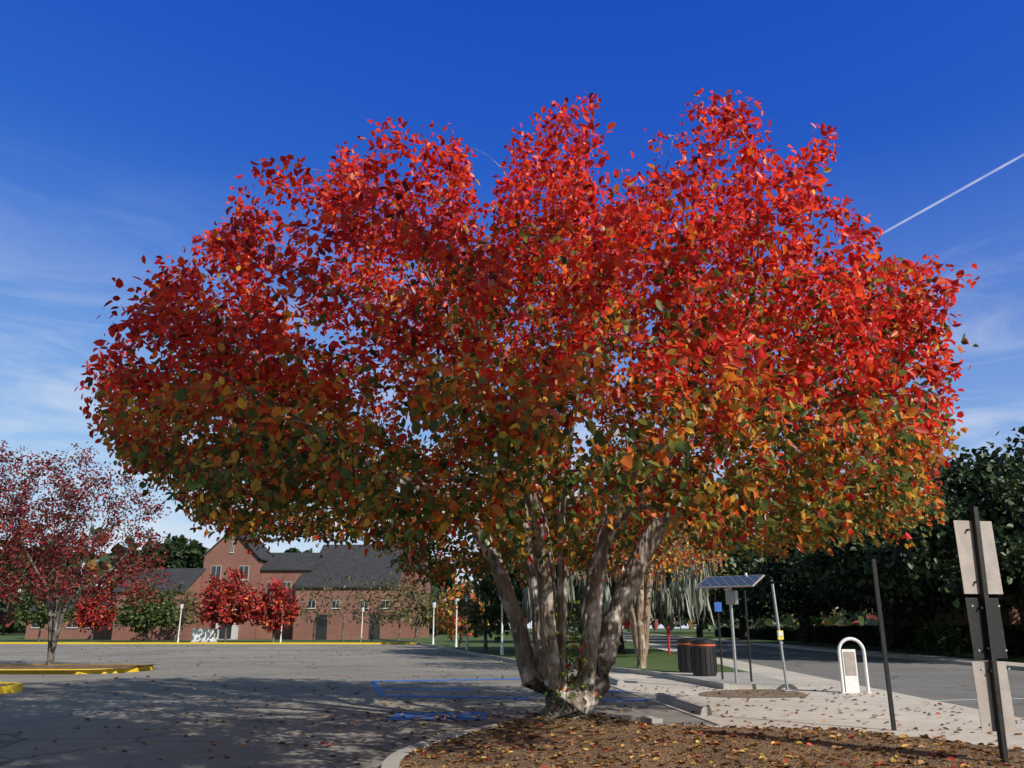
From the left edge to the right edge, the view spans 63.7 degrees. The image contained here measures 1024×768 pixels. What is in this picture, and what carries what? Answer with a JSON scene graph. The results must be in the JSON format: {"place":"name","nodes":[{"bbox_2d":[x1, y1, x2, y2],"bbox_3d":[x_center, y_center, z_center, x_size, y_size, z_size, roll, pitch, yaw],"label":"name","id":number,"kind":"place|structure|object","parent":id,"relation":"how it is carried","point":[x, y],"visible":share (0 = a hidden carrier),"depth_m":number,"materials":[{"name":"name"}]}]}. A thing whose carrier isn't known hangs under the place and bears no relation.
{"place":"outdoors","nodes":[
{"label":"outdoors","id":0,"kind":"place"},
{"bbox_2d":[25,596,115,638],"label":"brick building","id":1,"kind":"structure","parent":0,"point":[66,632],"depth_m":110.15,"materials":[{"name":"red brick"}]},
{"bbox_2d":[111,535,431,639],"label":"brick building","id":2,"kind":"structure","parent":0,"point":[260,565],"depth_m":106.76,"materials":[{"name":"red brick"}]},
{"bbox_2d":[0,644,714,767],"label":"parking lot asphalt","id":3,"kind":"structure","parent":0,"point":[238,669],"depth_m":15.70,"materials":[{"name":"grey asphalt"}]},
{"bbox_2d":[0,682,23,693],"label":"yellow curb","id":4,"kind":"structure","parent":3,"relation":"on","point":[16,686],"depth_m":18.69,"materials":[{"name":"paint"}]},
{"bbox_2d":[0,665,153,673],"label":"yellow curb","id":5,"kind":"structure","parent":3,"relation":"on","point":[113,670],"depth_m":26.13,"materials":[{"name":"paint"}]},
{"bbox_2d":[0,664,151,670],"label":"island mulch","id":6,"kind":"object","parent":5,"relation":"on","point":[64,666],"visible":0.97,"depth_m":27.21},
{"bbox_2d":[0,440,102,606],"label":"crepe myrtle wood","id":7,"kind":"object","parent":6,"relation":"on","point":[10,481],"visible":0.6,"depth_m":29.64,"materials":[{"name":"red plant"}]},
{"bbox_2d":[0,442,174,664],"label":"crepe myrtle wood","id":8,"kind":"object","parent":6,"relation":"on","point":[54,626],"visible":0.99,"depth_m":28.27,"materials":[{"name":"red plant"}]},
{"bbox_2d":[1,674,655,767],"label":"fallen leaves","id":9,"kind":"object","parent":3,"relation":"on","point":[329,744],"visible":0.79,"depth_m":12.91,"materials":[{"name":"brown plant"}]},
{"bbox_2d":[3,644,666,711],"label":"litter","id":10,"kind":"object","parent":3,"relation":"on","point":[155,705],"visible":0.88,"depth_m":24.51,"materials":[{"name":"brown plant"}]},
{"bbox_2d":[370,678,650,719],"bbox_3d":[0.013,6.908,18.448,6.035,0.001,10.961,3,-17,-11],"label":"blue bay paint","id":11,"kind":"object","parent":3,"relation":"on","point":[399,716],"visible":0.74,"depth_m":16.73,"materials":[{"name":"blue paint"}]},
{"bbox_2d":[413,713,468,718],"bbox_3d":[-1.155,5.451,13.539,1.096,0.001,0.672,4,-17,-14],"label":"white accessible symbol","id":12,"kind":"object","parent":11,"relation":"on","point":[447,715],"visible":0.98,"depth_m":13.64,"materials":[{"name":"paint"}]},
{"bbox_2d":[381,715,662,767],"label":"island kerb","id":13,"kind":"structure","parent":3,"relation":"on","point":[393,760],"depth_m":9.76,"materials":[{"name":"concrete"}]},
{"bbox_2d":[0,628,1023,662],"bbox_3d":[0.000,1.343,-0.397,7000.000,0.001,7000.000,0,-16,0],"label":"ground","id":14,"kind":"structure","parent":0,"point":[685,632],"depth_m":89.21,"materials":[{"name":"green plant"}]},
{"bbox_2d":[0,540,30,634],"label":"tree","id":15,"kind":"object","parent":14,"relation":"on","point":[6,566],"visible":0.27,"depth_m":168.69,"materials":[{"name":"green plant"}]},
{"bbox_2d":[5,577,76,640],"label":"tree","id":16,"kind":"object","parent":14,"relation":"on","point":[39,617],"visible":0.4,"depth_m":91.53,"materials":[{"name":"green plant"}]},
{"bbox_2d":[21,536,75,580],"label":"pine wood","id":17,"kind":"object","parent":14,"relation":"on","point":[64,571],"visible":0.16,"depth_m":155.03,"materials":[{"name":"green plant"}]},
{"bbox_2d":[67,588,118,640],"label":"tree","id":18,"kind":"object","parent":14,"relation":"on","point":[98,616],"visible":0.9,"depth_m":95.48,"materials":[{"name":"red plant"}]},
{"bbox_2d":[105,548,146,585],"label":"pine wood","id":19,"kind":"object","parent":14,"relation":"on","point":[137,554],"visible":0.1,"depth_m":163.94,"materials":[{"name":"green plant"}]},
{"bbox_2d":[111,582,177,641],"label":"green tree","id":20,"kind":"object","parent":14,"relation":"on","point":[133,617],"visible":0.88,"depth_m":87.76,"materials":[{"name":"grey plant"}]},
{"bbox_2d":[131,538,174,573],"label":"pine wood","id":21,"kind":"object","parent":14,"relation":"on","point":[168,543],"visible":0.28,"depth_m":160.46,"materials":[{"name":"green plant"}]},
{"bbox_2d":[165,533,189,559],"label":"pine wood","id":22,"kind":"object","parent":14,"relation":"on","point":[181,539],"visible":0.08,"depth_m":168.16,"materials":[{"name":"green plant"}]},
{"bbox_2d":[154,581,202,640],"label":"tree","id":23,"kind":"object","parent":14,"relation":"on","point":[185,610],"visible":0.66,"depth_m":95.04,"materials":[{"name":"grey plant"}]},
{"bbox_2d":[177,603,183,641],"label":"lamp post","id":24,"kind":"object","parent":14,"relation":"on","point":[181,606],"visible":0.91,"depth_m":81.72,"materials":[{"name":"white metal"}]},
{"bbox_2d":[169,538,208,567],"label":"pine wood","id":25,"kind":"object","parent":14,"relation":"on","point":[192,552],"visible":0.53,"depth_m":155.26,"materials":[{"name":"green plant"}]},
{"bbox_2d":[190,629,217,641],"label":"white utility cabinet","id":26,"kind":"object","parent":14,"relation":"on","point":[204,635],"visible":0.91,"depth_m":81.75,"materials":[{"name":"metal"}]},
{"bbox_2d":[0,642,416,643],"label":"yellow kerb","id":27,"kind":"structure","parent":14,"relation":"on","point":[189,643],"depth_m":74.53,"materials":[{"name":"paint"}]},
{"bbox_2d":[195,566,263,641],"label":"tree","id":28,"kind":"object","parent":14,"relation":"on","point":[227,599],"visible":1,"depth_m":82.32,"materials":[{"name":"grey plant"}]},
{"bbox_2d":[246,577,299,641],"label":"tree","id":29,"kind":"object","parent":14,"relation":"on","point":[269,619],"visible":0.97,"depth_m":84.19,"materials":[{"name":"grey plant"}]},
{"bbox_2d":[280,606,284,641],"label":"lamp post","id":30,"kind":"object","parent":14,"relation":"on","point":[283,608],"visible":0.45,"depth_m":84.26,"materials":[{"name":"white metal"}]},
{"bbox_2d":[283,547,313,552],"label":"pine wood","id":31,"kind":"object","parent":14,"relation":"on","point":[292,550],"visible":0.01,"depth_m":176.68,"materials":[{"name":"green plant"}]},
{"bbox_2d":[294,573,339,640],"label":"tree","id":32,"kind":"object","parent":14,"relation":"on","point":[318,615],"visible":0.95,"depth_m":94.44,"materials":[{"name":"grey plant"}]},
{"bbox_2d":[322,567,369,641],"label":"tree","id":33,"kind":"object","parent":14,"relation":"on","point":[345,608],"visible":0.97,"depth_m":88.99,"materials":[{"name":"grey plant"}]},
{"bbox_2d":[360,606,364,641],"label":"lamp post","id":34,"kind":"object","parent":14,"relation":"on","point":[362,609],"visible":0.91,"depth_m":86.51,"materials":[{"name":"white metal"}]},
{"bbox_2d":[349,577,398,640],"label":"tree","id":35,"kind":"object","parent":14,"relation":"on","point":[376,613],"visible":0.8,"depth_m":92.41,"materials":[{"name":"grey plant"}]},
{"bbox_2d":[375,569,424,639],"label":"tree","id":36,"kind":"object","parent":14,"relation":"on","point":[390,607],"visible":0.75,"depth_m":88.55,"materials":[{"name":"grey plant"}]},
{"bbox_2d":[393,576,441,641],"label":"tree","id":37,"kind":"object","parent":14,"relation":"on","point":[403,617],"visible":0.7,"depth_m":80.79,"materials":[{"name":"grey plant"}]},
{"bbox_2d":[411,582,457,642],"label":"tree","id":38,"kind":"object","parent":14,"relation":"on","point":[424,619],"visible":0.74,"depth_m":71.03,"materials":[{"name":"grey plant"}]},
{"bbox_2d":[0,512,882,634],"bbox_3d":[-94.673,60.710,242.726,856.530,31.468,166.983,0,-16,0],"label":"distant tree line","id":39,"kind":"object","parent":14,"relation":"on","point":[840,619],"visible":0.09,"depth_m":184.20,"materials":[{"name":"green plant"}]},
{"bbox_2d":[430,558,456,634],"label":"pine wood","id":40,"kind":"object","parent":14,"relation":"on","point":[450,585],"visible":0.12,"depth_m":183.05,"materials":[{"name":"green plant"}]},
{"bbox_2d":[432,578,488,646],"bbox_3d":[-3.446,16.520,59.680,3.977,4.972,3.996,10,-19,-29],"label":"tree","id":41,"kind":"object","parent":14,"relation":"on","point":[449,613],"visible":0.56,"depth_m":59.41,"materials":[{"name":"orange plant"}]},
{"bbox_2d":[452,576,509,650],"bbox_3d":[-1.623,13.181,48.100,3.717,4.808,4.065,0,-16,0],"label":"tree","id":42,"kind":"object","parent":14,"relation":"on","point":[475,616],"visible":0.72,"depth_m":47.70,"materials":[{"name":"green plant"}]},
{"bbox_2d":[417,643,729,688],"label":"verge kerb","id":43,"kind":"structure","parent":14,"relation":"on","point":[711,683],"depth_m":25.30,"materials":[{"name":"concrete"}]},
{"bbox_2d":[378,638,797,688],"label":"sidewalk","id":44,"kind":"structure","parent":14,"relation":"on","point":[660,660],"depth_m":34.68,"materials":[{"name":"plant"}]},
{"bbox_2d":[432,600,435,644],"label":"lamp post","id":45,"kind":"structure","parent":44,"relation":"on","point":[433,604],"depth_m":66.78,"materials":[{"name":"white metal"}]},
{"bbox_2d":[454,596,458,646],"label":"lamp post","id":46,"kind":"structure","parent":44,"relation":"on","point":[456,598],"depth_m":57.97,"materials":[{"name":"white metal"}]},
{"bbox_2d":[465,593,470,649],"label":"lamp post","id":47,"kind":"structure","parent":44,"relation":"on","point":[466,599],"depth_m":49.94,"materials":[{"name":"white metal"}]},
{"bbox_2d":[499,596,503,654],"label":"lamp post","id":48,"kind":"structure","parent":44,"relation":"on","point":[502,649],"depth_m":40.71,"materials":[{"name":"white metal"}]},
{"bbox_2d":[495,595,662,621],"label":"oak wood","id":49,"kind":"object","parent":44,"relation":"on","point":[520,604],"depth_m":74.07,"materials":[{"name":"green plant"}]},
{"bbox_2d":[567,608,660,621],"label":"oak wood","id":50,"kind":"object","parent":44,"relation":"on","point":[568,618],"depth_m":110.85,"materials":[{"name":"green plant"}]},
{"bbox_2d":[459,473,772,652],"bbox_3d":[5.579,9.515,46.063,16.793,10.483,17.374,0,-16,0],"label":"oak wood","id":51,"kind":"object","parent":44,"relation":"on","point":[742,567],"visible":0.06,"depth_m":42.56,"materials":[{"name":"green plant"}]},
{"bbox_2d":[511,506,726,629],"bbox_3d":[5.102,9.876,42.947,10.442,6.501,16.588,0,-16,0],"label":"spanish moss","id":52,"kind":"object","parent":51,"relation":"attached to","point":[668,599],"visible":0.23,"depth_m":37.23,"materials":[{"name":"grey plant"}]},
{"bbox_2d":[623,620,629,642],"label":"stop sign","id":53,"kind":"object","parent":44,"relation":"on","point":[627,623],"visible":0.85,"depth_m":74.83,"materials":[{"name":"metal"}]},
{"bbox_2d":[550,476,728,667],"bbox_3d":[4.355,6.062,28.369,6.128,7.007,5.853,0,-16,0],"label":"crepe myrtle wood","id":54,"kind":"object","parent":44,"relation":"on","point":[640,623],"visible":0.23,"depth_m":27.61,"materials":[{"name":"orange plant"}]},
{"bbox_2d":[666,625,670,653],"bbox_3d":[7.976,13.018,42.034,0.220,1.420,0.160,0,-16,0],"label":"red post","id":55,"kind":"object","parent":44,"relation":"on","point":[668,632],"visible":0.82,"depth_m":42.03,"materials":[{"name":"red metal"}]},
{"bbox_2d":[677,639,696,672],"bbox_3d":[5.298,8.121,24.652,0.693,0.942,0.693,0,-16,0],"label":"litter bin","id":56,"kind":"object","parent":44,"relation":"on","point":[684,655],"visible":0.59,"depth_m":24.42,"materials":[{"name":"black plastic"}]},
{"bbox_2d":[690,640,717,675],"bbox_3d":[5.325,7.601,22.895,0.693,0.942,0.693,0,-16,0],"label":"litter bin","id":57,"kind":"object","parent":44,"relation":"on","point":[703,658],"visible":1,"depth_m":22.65,"materials":[{"name":"black plastic"}]},
{"bbox_2d":[652,612,730,636],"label":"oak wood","id":58,"kind":"object","parent":14,"relation":"on","point":[699,630],"visible":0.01,"depth_m":129.12,"materials":[{"name":"green plant"}]},
{"bbox_2d":[714,601,723,678],"bbox_3d":[5.415,6.712,21.459,0.190,2.058,0.140,0,-16,0],"label":"black post","id":59,"kind":"object","parent":14,"relation":"on","point":[718,606],"visible":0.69,"depth_m":21.55,"materials":[{"name":"metal"}]},
{"bbox_2d":[743,591,752,681],"bbox_3d":[5.896,6.334,20.587,0.140,2.288,0.140,0,-16,0],"label":"black post","id":60,"kind":"object","parent":14,"relation":"on","point":[748,641],"visible":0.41,"depth_m":20.58,"materials":[{"name":"metal"}]},
{"bbox_2d":[676,549,822,638],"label":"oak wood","id":61,"kind":"object","parent":14,"relation":"on","point":[725,615],"visible":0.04,"depth_m":100.00,"materials":[{"name":"green plant"}]},
{"bbox_2d":[699,521,901,642],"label":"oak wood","id":62,"kind":"object","parent":14,"relation":"on","point":[805,629],"visible":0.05,"depth_m":76.46,"materials":[{"name":"green plant"}]},
{"bbox_2d":[624,632,1023,670],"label":"sidewalk","id":63,"kind":"structure","parent":14,"relation":"on","point":[1010,665],"depth_m":41.23,"materials":[{"name":"concrete"}]},
{"bbox_2d":[714,623,1023,654],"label":"hedge","id":64,"kind":"object","parent":14,"relation":"on","point":[865,634],"depth_m":71.19,"materials":[{"name":"green plant"}]},
{"bbox_2d":[738,509,1018,647],"bbox_3d":[25.192,12.389,56.626,21.008,10.964,21.651,0,-16,0],"label":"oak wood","id":65,"kind":"object","parent":14,"relation":"on","point":[789,588],"visible":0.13,"depth_m":54.33,"materials":[{"name":"green plant"}]},
{"bbox_2d":[779,426,1023,631],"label":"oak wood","id":66,"kind":"object","parent":14,"relation":"on","point":[997,481],"visible":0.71,"depth_m":36.32,"materials":[{"name":"green plant"}]},
{"bbox_2d":[830,587,1003,623],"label":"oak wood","id":67,"kind":"object","parent":14,"relation":"on","point":[875,606],"visible":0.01,"depth_m":68.39,"materials":[{"name":"green plant"}]},
{"bbox_2d":[898,498,1020,625],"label":"hedge","id":68,"kind":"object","parent":14,"relation":"on","point":[1010,616],"depth_m":66.21,"materials":[{"name":"plant"}]},
{"bbox_2d":[976,512,1018,612],"bbox_3d":[36.990,9.907,49.048,20.183,11.426,19.804,0,-16,0],"label":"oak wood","id":69,"kind":"object","parent":14,"relation":"on","point":[1001,604],"visible":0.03,"depth_m":47.37,"materials":[{"name":"green plant"}]},
{"bbox_2d":[0,0,1023,627],"label":"sky","id":70,"kind":"structure","parent":0,"point":[127,127],"materials":[{"name":"blue"}]},
{"bbox_2d":[609,638,1023,750],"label":"concrete sidewalk","id":71,"kind":"structure","parent":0,"point":[905,718],"depth_m":14.72,"materials":[{"name":"grey concrete"}]},
{"bbox_2d":[609,676,624,685],"bbox_3d":[2.639,7.819,21.786,0.218,0.142,2.459,1,-17,-4],"label":"wheel stop","id":72,"kind":"object","parent":71,"relation":"on","point":[616,681],"visible":0.61,"depth_m":20.82,"materials":[{"name":"concrete"}]},
{"bbox_2d":[656,693,712,714],"bbox_3d":[3.109,5.851,15.133,0.218,0.142,3.139,1,-17,-4],"label":"wheel stop","id":73,"kind":"object","parent":71,"relation":"on","point":[697,708],"visible":1,"depth_m":14.67,"materials":[{"name":"concrete"}]},
{"bbox_2d":[399,713,1023,767],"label":"island mulch","id":74,"kind":"object","parent":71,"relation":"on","point":[766,747],"visible":0.73,"depth_m":8.98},
{"bbox_2d":[74,88,979,718],"bbox_3d":[0.263,-0.108,13.065,14.575,10.168,13.162,0,-16,0],"label":"tree","id":75,"kind":"object","parent":74,"relation":"on","point":[272,464],"visible":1,"depth_m":8.97,"materials":[{"name":"red plant"}]},
{"bbox_2d":[404,713,1023,767],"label":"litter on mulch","id":76,"kind":"object","parent":74,"relation":"on","point":[880,761],"visible":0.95,"depth_m":9.05,"materials":[{"name":"orange plant"}]},
{"bbox_2d":[953,507,1018,762],"bbox_3d":[4.920,2.530,8.500,0.494,2.520,0.084,3,-17,-12],"label":"sign post","id":77,"kind":"object","parent":74,"relation":"on","point":[978,559],"visible":1,"depth_m":8.51,"materials":[{"name":"paint"}]},
{"bbox_2d":[694,573,764,682],"bbox_3d":[5.400,5.991,20.151,1.550,2.698,0.767,-13,-21,38],"label":"solar panel","id":78,"kind":"object","parent":71,"relation":"on","point":[727,583],"visible":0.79,"depth_m":20.23,"materials":[{"name":"metal"}]},
{"bbox_2d":[698,689,807,697],"bbox_3d":[5.219,6.790,18.112,2.488,0.001,2.512,0,-16,0],"label":"dirt patch","id":79,"kind":"object","parent":71,"relation":"on","point":[756,694],"visible":0.94,"depth_m":18.05,"materials":[{"name":"brown soil"}]},
{"bbox_2d":[771,584,791,690],"bbox_3d":[6.245,5.864,19.152,0.258,2.378,0.181,0,-16,0],"label":"pole","id":80,"kind":"object","parent":71,"relation":"on","point":[780,637],"visible":0.96,"depth_m":19.08,"materials":[{"name":"metal"}]},
{"bbox_2d":[624,685,1023,740],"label":"litter on walk","id":81,"kind":"object","parent":71,"relation":"on","point":[852,728],"visible":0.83,"depth_m":14.20,"materials":[{"name":"brown plant"}]},
{"bbox_2d":[837,637,871,692],"bbox_3d":[7.605,6.264,18.405,0.700,1.184,0.140,0,-16,0],"label":"white hoop stand","id":82,"kind":"object","parent":71,"relation":"on","point":[848,671],"visible":1,"depth_m":18.36,"materials":[{"name":"metal"}]},
{"bbox_2d":[871,559,896,730],"bbox_3d":[5.362,3.729,11.909,0.058,2.360,0.033,0,-16,0],"label":"post","id":83,"kind":"object","parent":71,"relation":"on","point":[884,648],"visible":1,"depth_m":11.88,"materials":[{"name":"metal"}]},
{"bbox_2d":[622,632,1023,717],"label":"road asphalt","id":84,"kind":"structure","parent":0,"point":[951,683],"depth_m":27.61,"materials":[{"name":"grey asphalt"}]},
{"bbox_2d":[649,637,1023,700],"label":"road paint","id":85,"kind":"object","parent":84,"relation":"on","point":[935,700],"visible":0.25,"depth_m":16.98,"materials":[{"name":"paint"}]}
]}

